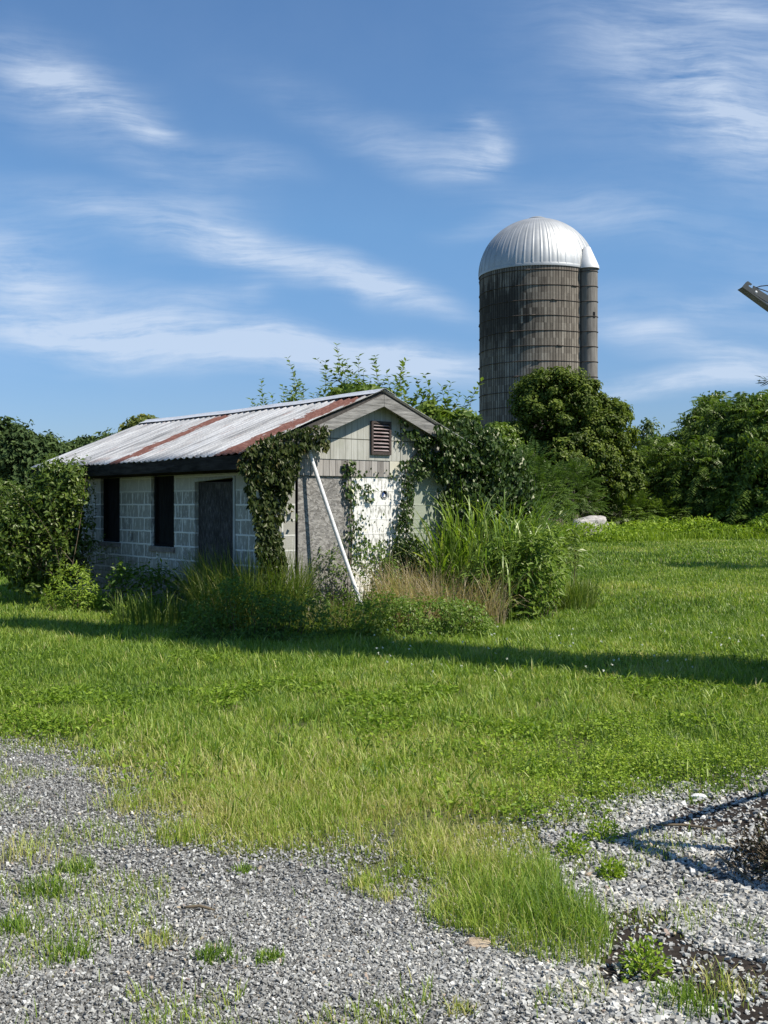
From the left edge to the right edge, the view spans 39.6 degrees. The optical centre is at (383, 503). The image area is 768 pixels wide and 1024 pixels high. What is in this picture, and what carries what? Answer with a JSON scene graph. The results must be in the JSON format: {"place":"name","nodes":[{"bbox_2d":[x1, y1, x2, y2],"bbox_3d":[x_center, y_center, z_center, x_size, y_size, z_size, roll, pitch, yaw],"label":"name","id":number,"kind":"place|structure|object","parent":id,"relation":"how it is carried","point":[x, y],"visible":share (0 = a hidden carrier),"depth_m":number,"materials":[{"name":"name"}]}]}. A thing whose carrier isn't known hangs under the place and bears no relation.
{"place":"outdoors","nodes":[
{"label":"outdoors","id":0,"kind":"place"},
{"bbox_2d":[0,507,767,1023],"bbox_3d":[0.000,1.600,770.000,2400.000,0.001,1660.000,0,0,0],"label":"ground","id":1,"kind":"structure","parent":0,"point":[396,835],"depth_m":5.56,"materials":[{"name":"green plant"}]},
{"bbox_2d":[0,478,28,509],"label":"hedge tree","id":2,"kind":"object","parent":1,"relation":"on","point":[5,484],"visible":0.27,"depth_m":45.57,"materials":[{"name":"green plant"}]},
{"bbox_2d":[0,416,35,474],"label":"tree","id":3,"kind":"object","parent":1,"relation":"on","point":[3,426],"visible":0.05,"depth_m":119.67,"materials":[{"name":"green plant"}]},
{"bbox_2d":[0,420,57,495],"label":"tree","id":4,"kind":"object","parent":1,"relation":"on","point":[23,450],"visible":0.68,"depth_m":110.59,"materials":[{"name":"green plant"}]},
{"bbox_2d":[42,429,73,455],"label":"tree","id":5,"kind":"object","parent":1,"relation":"on","point":[60,449],"visible":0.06,"depth_m":117.17,"materials":[{"name":"green plant"}]},
{"bbox_2d":[0,453,120,603],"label":"bush","id":6,"kind":"object","parent":1,"relation":"on","point":[39,538],"visible":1,"depth_m":16.60,"materials":[{"name":"green plant"}]},
{"bbox_2d":[39,555,106,612],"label":"weed bush","id":7,"kind":"object","parent":1,"relation":"on","point":[95,595],"visible":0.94,"depth_m":15.39,"materials":[{"name":"green plant"}]},
{"bbox_2d":[62,439,83,449],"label":"tree","id":8,"kind":"object","parent":1,"relation":"on","point":[71,444],"visible":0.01,"depth_m":123.32,"materials":[{"name":"green plant"}]},
{"bbox_2d":[69,435,95,446],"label":"tree","id":9,"kind":"object","parent":1,"relation":"on","point":[79,438],"visible":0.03,"depth_m":127.06,"materials":[{"name":"green plant"}]},
{"bbox_2d":[79,432,110,446],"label":"tree","id":10,"kind":"object","parent":1,"relation":"on","point":[92,439],"visible":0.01,"depth_m":121.55,"materials":[{"name":"green plant"}]},
{"bbox_2d":[99,427,114,435],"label":"tree","id":11,"kind":"object","parent":1,"relation":"on","point":[106,431],"depth_m":127.48,"materials":[{"name":"green plant"}]},
{"bbox_2d":[109,586,160,620],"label":"weed bush","id":12,"kind":"object","parent":1,"relation":"on","point":[111,615],"visible":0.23,"depth_m":14.46,"materials":[{"name":"green plant"}]},
{"bbox_2d":[117,413,158,432],"bbox_3d":[-5.025,-0.123,21.976,0.989,3.447,0.894,0,0,0],"label":"tree","id":13,"kind":"object","parent":1,"relation":"on","point":[137,420],"visible":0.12,"depth_m":21.85,"materials":[{"name":"green plant"}]},
{"bbox_2d":[97,554,190,611],"bbox_3d":[-3.368,1.171,15.297,1.617,0.904,0.869,0,0,0],"label":"weed bush","id":14,"kind":"object","parent":1,"relation":"on","point":[122,573],"visible":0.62,"depth_m":15.14,"materials":[{"name":"green plant"}]},
{"bbox_2d":[105,585,208,629],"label":"grass tussock","id":15,"kind":"object","parent":1,"relation":"on","point":[169,616],"depth_m":13.78,"materials":[{"name":"green plant"}]},
{"bbox_2d":[161,539,338,627],"bbox_3d":[-1.834,0.979,14.501,2.899,1.242,3.817,0,0,0],"label":"grass tussock","id":16,"kind":"object","parent":1,"relation":"on","point":[196,585],"depth_m":13.56,"materials":[{"name":"green plant"}]},
{"bbox_2d":[173,560,334,642],"bbox_3d":[-1.547,1.163,12.612,2.006,0.955,1.129,0,0,0],"label":"weed patch","id":17,"kind":"object","parent":1,"relation":"on","point":[262,626],"visible":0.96,"depth_m":12.34,"materials":[{"name":"green plant"}]},
{"bbox_2d":[32,388,478,620],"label":"shed","id":18,"kind":"structure","parent":1,"relation":"on","point":[166,488],"depth_m":15.28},
{"bbox_2d":[98,478,120,546],"bbox_3d":[-4.461,0.148,17.541,0.150,1.125,0.788,0,0,-39],"label":"window","id":19,"kind":"structure","parent":18,"relation":"in","point":[111,486],"depth_m":17.67,"materials":[{"name":"black glass"}]},
{"bbox_2d":[149,476,174,552],"bbox_3d":[-3.309,0.158,16.102,0.150,1.145,0.797,0,0,-39],"label":"window","id":20,"kind":"structure","parent":18,"relation":"in","point":[163,485],"depth_m":16.25,"materials":[{"name":"black glass"}]},
{"bbox_2d":[199,481,232,587],"bbox_3d":[-2.322,0.650,14.944,0.030,1.900,1.065,0,0,-39],"label":"door","id":21,"kind":"structure","parent":18,"relation":"in","point":[215,498],"depth_m":14.97,"materials":[{"name":"grey wood"}]},
{"bbox_2d":[236,424,331,587],"bbox_3d":[-1.292,0.093,13.861,1.568,2.326,0.481,0,0,-44],"label":"creeper vine","id":22,"kind":"object","parent":18,"relation":"attached to","point":[265,534],"visible":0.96,"depth_m":13.66,"materials":[{"name":"green plant"}]},
{"bbox_2d":[297,476,350,620],"bbox_3d":[-0.808,0.614,14.546,0.892,1.972,0.018,0,0,-39],"label":"boarded doorway","id":23,"kind":"structure","parent":18,"relation":"in","point":[314,527],"depth_m":14.52,"materials":[{"name":"grey wood"}]},
{"bbox_2d":[341,416,489,594],"bbox_3d":[0.611,0.027,15.370,2.786,2.731,0.535,0,0,-39],"label":"ivy vine","id":24,"kind":"object","parent":18,"relation":"attached to","point":[448,440],"visible":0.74,"depth_m":15.38,"materials":[{"name":"green plant"}]},
{"bbox_2d":[248,356,324,406],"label":"leafy shrub","id":25,"kind":"object","parent":1,"relation":"on","point":[291,398],"visible":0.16,"depth_m":20.50,"materials":[{"name":"green plant"}]},
{"bbox_2d":[306,443,365,621],"bbox_3d":[-0.636,0.382,14.202,0.913,2.456,0.073,0,0,10],"label":"leaning pole","id":26,"kind":"object","parent":1,"relation":"on","point":[331,519],"visible":0.69,"depth_m":14.19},
{"bbox_2d":[296,589,382,627],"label":"dry grass","id":27,"kind":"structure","parent":1,"relation":"on","point":[332,607],"depth_m":13.57,"materials":[{"name":"green plant"}]},
{"bbox_2d":[296,533,407,615],"bbox_3d":[-0.524,0.961,14.447,1.828,1.285,0.451,0,0,0],"label":"weed patch","id":28,"kind":"object","parent":1,"relation":"on","point":[354,574],"visible":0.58,"depth_m":14.41,"materials":[{"name":"green plant"}]},
{"bbox_2d":[313,342,425,459],"bbox_3d":[-0.397,-0.609,18.612,1.847,4.427,1.409,0,0,-31],"label":"leafy shrub","id":29,"kind":"object","parent":1,"relation":"on","point":[343,387],"visible":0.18,"depth_m":18.55,"materials":[{"name":"green plant"}]},
{"bbox_2d":[0,744,767,1023],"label":"gravel drive","id":30,"kind":"structure","parent":1,"relation":"on","point":[516,1020],"depth_m":4.30,"materials":[{"name":"grey gravel"}]},
{"bbox_2d":[0,901,48,941],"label":"weed tuft","id":31,"kind":"object","parent":30,"relation":"on","point":[13,923],"visible":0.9,"depth_m":3.95,"materials":[{"name":"green plant"}]},
{"bbox_2d":[0,820,83,870],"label":"weed tuft","id":32,"kind":"object","parent":30,"relation":"on","point":[20,849],"visible":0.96,"depth_m":4.78,"materials":[{"name":"green plant"}]},
{"bbox_2d":[3,864,83,903],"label":"weed tuft","id":33,"kind":"object","parent":30,"relation":"on","point":[48,892],"visible":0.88,"depth_m":4.33,"materials":[{"name":"green plant"}]},
{"bbox_2d":[36,927,110,967],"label":"weed tuft","id":34,"kind":"object","parent":30,"relation":"on","point":[85,952],"visible":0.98,"depth_m":3.74,"materials":[{"name":"green plant"}]},
{"bbox_2d":[39,852,109,877],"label":"weed tuft","id":35,"kind":"object","parent":30,"relation":"on","point":[74,867],"visible":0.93,"depth_m":4.60,"materials":[{"name":"green plant"}]},
{"bbox_2d":[64,775,171,816],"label":"weed tuft","id":36,"kind":"object","parent":30,"relation":"on","point":[116,795],"visible":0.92,"depth_m":5.58,"materials":[{"name":"green plant"}]},
{"bbox_2d":[106,923,200,952],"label":"weed tuft","id":37,"kind":"object","parent":30,"relation":"on","point":[147,942],"visible":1,"depth_m":3.85,"materials":[{"name":"green plant"}]},
{"bbox_2d":[120,809,215,849],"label":"weed tuft","id":38,"kind":"object","parent":30,"relation":"on","point":[166,837],"visible":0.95,"depth_m":5.02,"materials":[{"name":"green plant"}]},
{"bbox_2d":[189,936,255,965],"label":"weed tuft","id":39,"kind":"object","parent":30,"relation":"on","point":[210,950],"visible":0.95,"depth_m":3.73,"materials":[{"name":"green plant"}]},
{"bbox_2d":[228,860,264,875],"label":"weed tuft","id":40,"kind":"object","parent":30,"relation":"on","point":[247,869],"visible":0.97,"depth_m":4.61,"materials":[{"name":"green plant"}]},
{"bbox_2d":[246,943,285,968],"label":"weed tuft","id":41,"kind":"object","parent":30,"relation":"on","point":[272,953],"visible":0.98,"depth_m":3.72,"materials":[{"name":"green plant"}]},
{"bbox_2d":[326,867,390,894],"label":"weed tuft","id":42,"kind":"object","parent":30,"relation":"on","point":[364,878],"visible":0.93,"depth_m":4.42,"materials":[{"name":"green plant"}]},
{"bbox_2d":[0,704,767,1023],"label":"gravel","id":43,"kind":"structure","parent":30,"relation":"on","point":[521,980],"depth_m":3.97,"materials":[{"name":"grey gravel"}]},
{"bbox_2d":[184,904,214,910],"bbox_3d":[-0.716,1.570,4.149,0.128,0.016,0.020,0,0,12],"label":"stick","id":44,"kind":"object","parent":43,"relation":"on","point":[199,906],"visible":1,"depth_m":4.15,"materials":[{"name":"brown wood"}]},
{"bbox_2d":[716,853,753,883],"bbox_3d":[1.511,1.570,4.599,0.013,0.016,0.373,0,0,-6],"label":"stick","id":45,"kind":"object","parent":43,"relation":"on","point":[736,868],"visible":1,"depth_m":4.58,"materials":[{"name":"brown wood"}]},
{"bbox_2d":[362,880,406,905],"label":"weed tuft","id":46,"kind":"object","parent":30,"relation":"on","point":[386,893],"visible":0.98,"depth_m":4.29,"materials":[{"name":"green plant"}]},
{"bbox_2d":[434,995,480,1018],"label":"weed tuft","id":47,"kind":"object","parent":30,"relation":"on","point":[456,1004],"visible":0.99,"depth_m":3.34,"materials":[{"name":"green plant"}]},
{"bbox_2d":[465,937,492,949],"bbox_3d":[0.344,1.591,3.849,0.108,0.032,0.098,0,0,0],"label":"flat stone","id":48,"kind":"object","parent":30,"relation":"on","point":[476,942],"visible":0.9,"depth_m":3.83,"materials":[{"name":"beige stone"}]},
{"bbox_2d":[555,830,592,860],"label":"weed tuft","id":49,"kind":"object","parent":30,"relation":"on","point":[578,845],"visible":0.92,"depth_m":4.83,"materials":[{"name":"green plant"}]},
{"bbox_2d":[585,872,596,876],"bbox_3d":[0.881,1.590,4.547,0.052,0.026,0.040,0,0,0],"label":"stone","id":50,"kind":"object","parent":30,"relation":"on","point":[588,874],"visible":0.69,"depth_m":4.54,"materials":[{"name":"beige stone"}]},
{"bbox_2d":[583,813,623,843],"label":"weed tuft","id":51,"kind":"object","parent":30,"relation":"on","point":[597,833],"visible":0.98,"depth_m":5.03,"materials":[{"name":"green plant"}]},
{"bbox_2d":[595,856,628,880],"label":"weed tuft","id":52,"kind":"object","parent":30,"relation":"on","point":[618,868],"visible":0.96,"depth_m":4.52,"materials":[{"name":"green plant"}]},
{"bbox_2d":[622,971,699,1005],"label":"weed tuft","id":53,"kind":"object","parent":30,"relation":"on","point":[669,987],"visible":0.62,"depth_m":3.45,"materials":[{"name":"green plant"}]},
{"bbox_2d":[599,909,767,1023],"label":"soil","id":54,"kind":"structure","parent":30,"relation":"on","point":[746,965],"depth_m":3.67,"materials":[{"name":"brown soil"}]},
{"bbox_2d":[615,935,673,983],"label":"weed tuft","id":55,"kind":"object","parent":54,"relation":"on","point":[647,962],"visible":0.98,"depth_m":3.60,"materials":[{"name":"green plant"}]},
{"bbox_2d":[674,955,766,1007],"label":"weed tuft","id":56,"kind":"object","parent":54,"relation":"on","point":[731,991],"visible":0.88,"depth_m":3.48,"materials":[{"name":"green plant"}]},
{"bbox_2d":[640,971,748,1022],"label":"weed tuft","id":57,"kind":"object","parent":30,"relation":"on","point":[683,998],"visible":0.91,"depth_m":3.34,"materials":[{"name":"green plant"}]},
{"bbox_2d":[669,790,767,838],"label":"soil","id":58,"kind":"structure","parent":30,"relation":"on","point":[763,803],"depth_m":5.44,"materials":[{"name":"brown soil"}]},
{"bbox_2d":[657,824,716,829],"bbox_3d":[1.473,1.570,5.194,0.281,0.016,0.021,0,0,15],"label":"stick","id":59,"kind":"object","parent":58,"relation":"on","point":[695,826],"visible":1,"depth_m":5.19,"materials":[{"name":"wood"}]},
{"bbox_2d":[727,812,767,882],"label":"dry shrub","id":60,"kind":"object","parent":30,"relation":"on","point":[762,846],"visible":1,"depth_m":4.60,"materials":[{"name":"brown plant"}]},
{"bbox_2d":[738,281,767,311],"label":"steel arm","id":61,"kind":"object","parent":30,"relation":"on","point":[756,295],"visible":1,"depth_m":2.10},
{"bbox_2d":[0,648,767,822],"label":"ground cover","id":62,"kind":"object","parent":1,"relation":"on","point":[65,692],"visible":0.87,"depth_m":7.38,"materials":[{"name":"green plant"}]},
{"bbox_2d":[318,579,497,638],"bbox_3d":[0.288,1.261,12.890,2.259,0.758,1.225,0,0,0],"label":"weed patch","id":63,"kind":"object","parent":1,"relation":"on","point":[454,613],"visible":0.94,"depth_m":12.62,"materials":[{"name":"green plant"}]},
{"bbox_2d":[341,545,534,626],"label":"dry grass","id":64,"kind":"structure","parent":1,"relation":"on","point":[427,588],"depth_m":13.88,"materials":[{"name":"beige plant"}]},
{"bbox_2d":[390,360,516,438],"bbox_3d":[1.015,-0.427,18.256,2.409,4.064,1.286,0,0,14],"label":"leafy shrub","id":65,"kind":"object","parent":1,"relation":"on","point":[437,413],"visible":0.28,"depth_m":18.08,"materials":[{"name":"green plant"}]},
{"bbox_2d":[438,417,543,565],"bbox_3d":[1.473,0.136,16.457,1.923,2.930,1.878,0,0,-17],"label":"ivy mound","id":66,"kind":"object","parent":1,"relation":"on","point":[507,473],"visible":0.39,"depth_m":16.02,"materials":[{"name":"green plant"}]},
{"bbox_2d":[394,460,604,625],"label":"broad grass","id":67,"kind":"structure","parent":1,"relation":"on","point":[453,560],"depth_m":14.96,"materials":[{"name":"green plant"}]},
{"bbox_2d":[484,421,536,460],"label":"tree","id":68,"kind":"object","parent":1,"relation":"on","point":[512,439],"visible":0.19,"depth_m":44.12,"materials":[{"name":"green plant"}]},
{"bbox_2d":[454,518,571,620],"bbox_3d":[1.790,0.918,14.606,1.747,1.416,1.265,0,0,0],"label":"weed bush","id":69,"kind":"object","parent":1,"relation":"on","point":[539,584],"visible":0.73,"depth_m":14.27,"materials":[{"name":"green plant"}]},
{"bbox_2d":[478,216,598,527],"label":"silo","id":70,"kind":"object","parent":1,"relation":"on","point":[538,289],"visible":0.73,"depth_m":53.23,"materials":[{"name":"concrete"}]},
{"bbox_2d":[523,461,557,528],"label":"sumac shrub","id":71,"kind":"object","parent":1,"relation":"on","point":[537,496],"visible":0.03,"depth_m":26.83,"materials":[{"name":"green plant"}]},
{"bbox_2d":[511,436,586,527],"bbox_3d":[4.256,-0.139,30.017,2.923,3.481,2.993,0,0,0],"label":"sumac shrub","id":72,"kind":"object","parent":1,"relation":"on","point":[541,466],"visible":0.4,"depth_m":29.64,"materials":[{"name":"green plant"}]},
{"bbox_2d":[539,505,585,591],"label":"weed bush","id":73,"kind":"object","parent":1,"relation":"on","point":[575,553],"visible":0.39,"depth_m":17.35,"materials":[{"name":"green plant"}]},
{"bbox_2d":[373,623,763,671],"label":"clover flowers","id":74,"kind":"object","parent":1,"relation":"on","point":[550,637],"visible":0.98,"depth_m":11.07,"materials":[{"name":"plant"}]},
{"bbox_2d":[494,365,649,525],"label":"broadleaf tree","id":75,"kind":"object","parent":1,"relation":"on","point":[586,421],"visible":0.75,"depth_m":48.47,"materials":[{"name":"green plant"}]},
{"bbox_2d":[537,455,612,525],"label":"sumac shrub","id":76,"kind":"object","parent":1,"relation":"on","point":[575,468],"visible":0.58,"depth_m":45.50,"materials":[{"name":"green plant"}]},
{"bbox_2d":[551,573,605,611],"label":"grass tussock","id":77,"kind":"object","parent":1,"relation":"on","point":[578,596],"depth_m":15.88,"materials":[{"name":"green plant"}]},
{"bbox_2d":[572,515,609,539],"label":"boulder","id":78,"kind":"object","parent":1,"relation":"on","point":[597,519],"visible":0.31,"depth_m":43.61,"materials":[{"name":"white stone"}]},
{"bbox_2d":[582,489,666,524],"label":"sumac shrub","id":79,"kind":"object","parent":1,"relation":"on","point":[640,502],"visible":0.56,"depth_m":49.68,"materials":[{"name":"green plant"}]},
{"bbox_2d":[624,433,669,482],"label":"pale tree","id":80,"kind":"object","parent":1,"relation":"on","point":[648,441],"visible":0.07,"depth_m":57.39,"materials":[{"name":"green plant"}]},
{"bbox_2d":[632,417,664,450],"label":"pale tree","id":81,"kind":"object","parent":1,"relation":"on","point":[648,427],"visible":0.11,"depth_m":65.78,"materials":[{"name":"green plant"}]},
{"bbox_2d":[545,513,767,543],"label":"undergrowth","id":82,"kind":"object","parent":1,"relation":"on","point":[665,529],"visible":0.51,"depth_m":45.73,"materials":[{"name":"green plant"}]},
{"bbox_2d":[619,492,698,526],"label":"sumac shrub","id":83,"kind":"object","parent":1,"relation":"on","point":[677,512],"visible":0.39,"depth_m":50.64,"materials":[{"name":"green plant"}]},
{"bbox_2d":[616,436,704,526],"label":"line tree","id":84,"kind":"object","parent":1,"relation":"on","point":[648,472],"visible":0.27,"depth_m":52.96,"materials":[{"name":"green plant"}]},
{"bbox_2d":[649,390,733,522],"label":"line tree","id":85,"kind":"object","parent":1,"relation":"on","point":[704,401],"visible":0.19,"depth_m":55.42,"materials":[{"name":"green plant"}]},
{"bbox_2d":[647,431,744,526],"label":"line tree","id":86,"kind":"object","parent":1,"relation":"on","point":[692,474],"visible":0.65,"depth_m":50.71,"materials":[{"name":"green plant"}]},
{"bbox_2d":[691,793,706,799],"bbox_3d":[1.702,1.591,5.767,0.087,0.035,0.060,0,0,0],"label":"white stone","id":87,"kind":"object","parent":1,"relation":"on","point":[700,795],"visible":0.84,"depth_m":5.75,"materials":[{"name":"white stone"}]},
{"bbox_2d":[686,391,767,528],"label":"line tree","id":88,"kind":"object","parent":1,"relation":"on","point":[716,414],"visible":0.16,"depth_m":52.08,"materials":[{"name":"green plant"}]},
{"bbox_2d":[707,389,767,530],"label":"line tree","id":89,"kind":"object","parent":1,"relation":"on","point":[746,501],"visible":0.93,"depth_m":49.05,"materials":[{"name":"green plant"}]},
{"bbox_2d":[0,0,767,502],"label":"sky","id":90,"kind":"structure","parent":0,"point":[197,197],"materials":[{"name":"blue"}]},
{"bbox_2d":[755,375,767,385],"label":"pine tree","id":91,"kind":"object","parent":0,"point":[762,380],"visible":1,"depth_m":24.33,"materials":[{"name":"green plant"}]}
]}

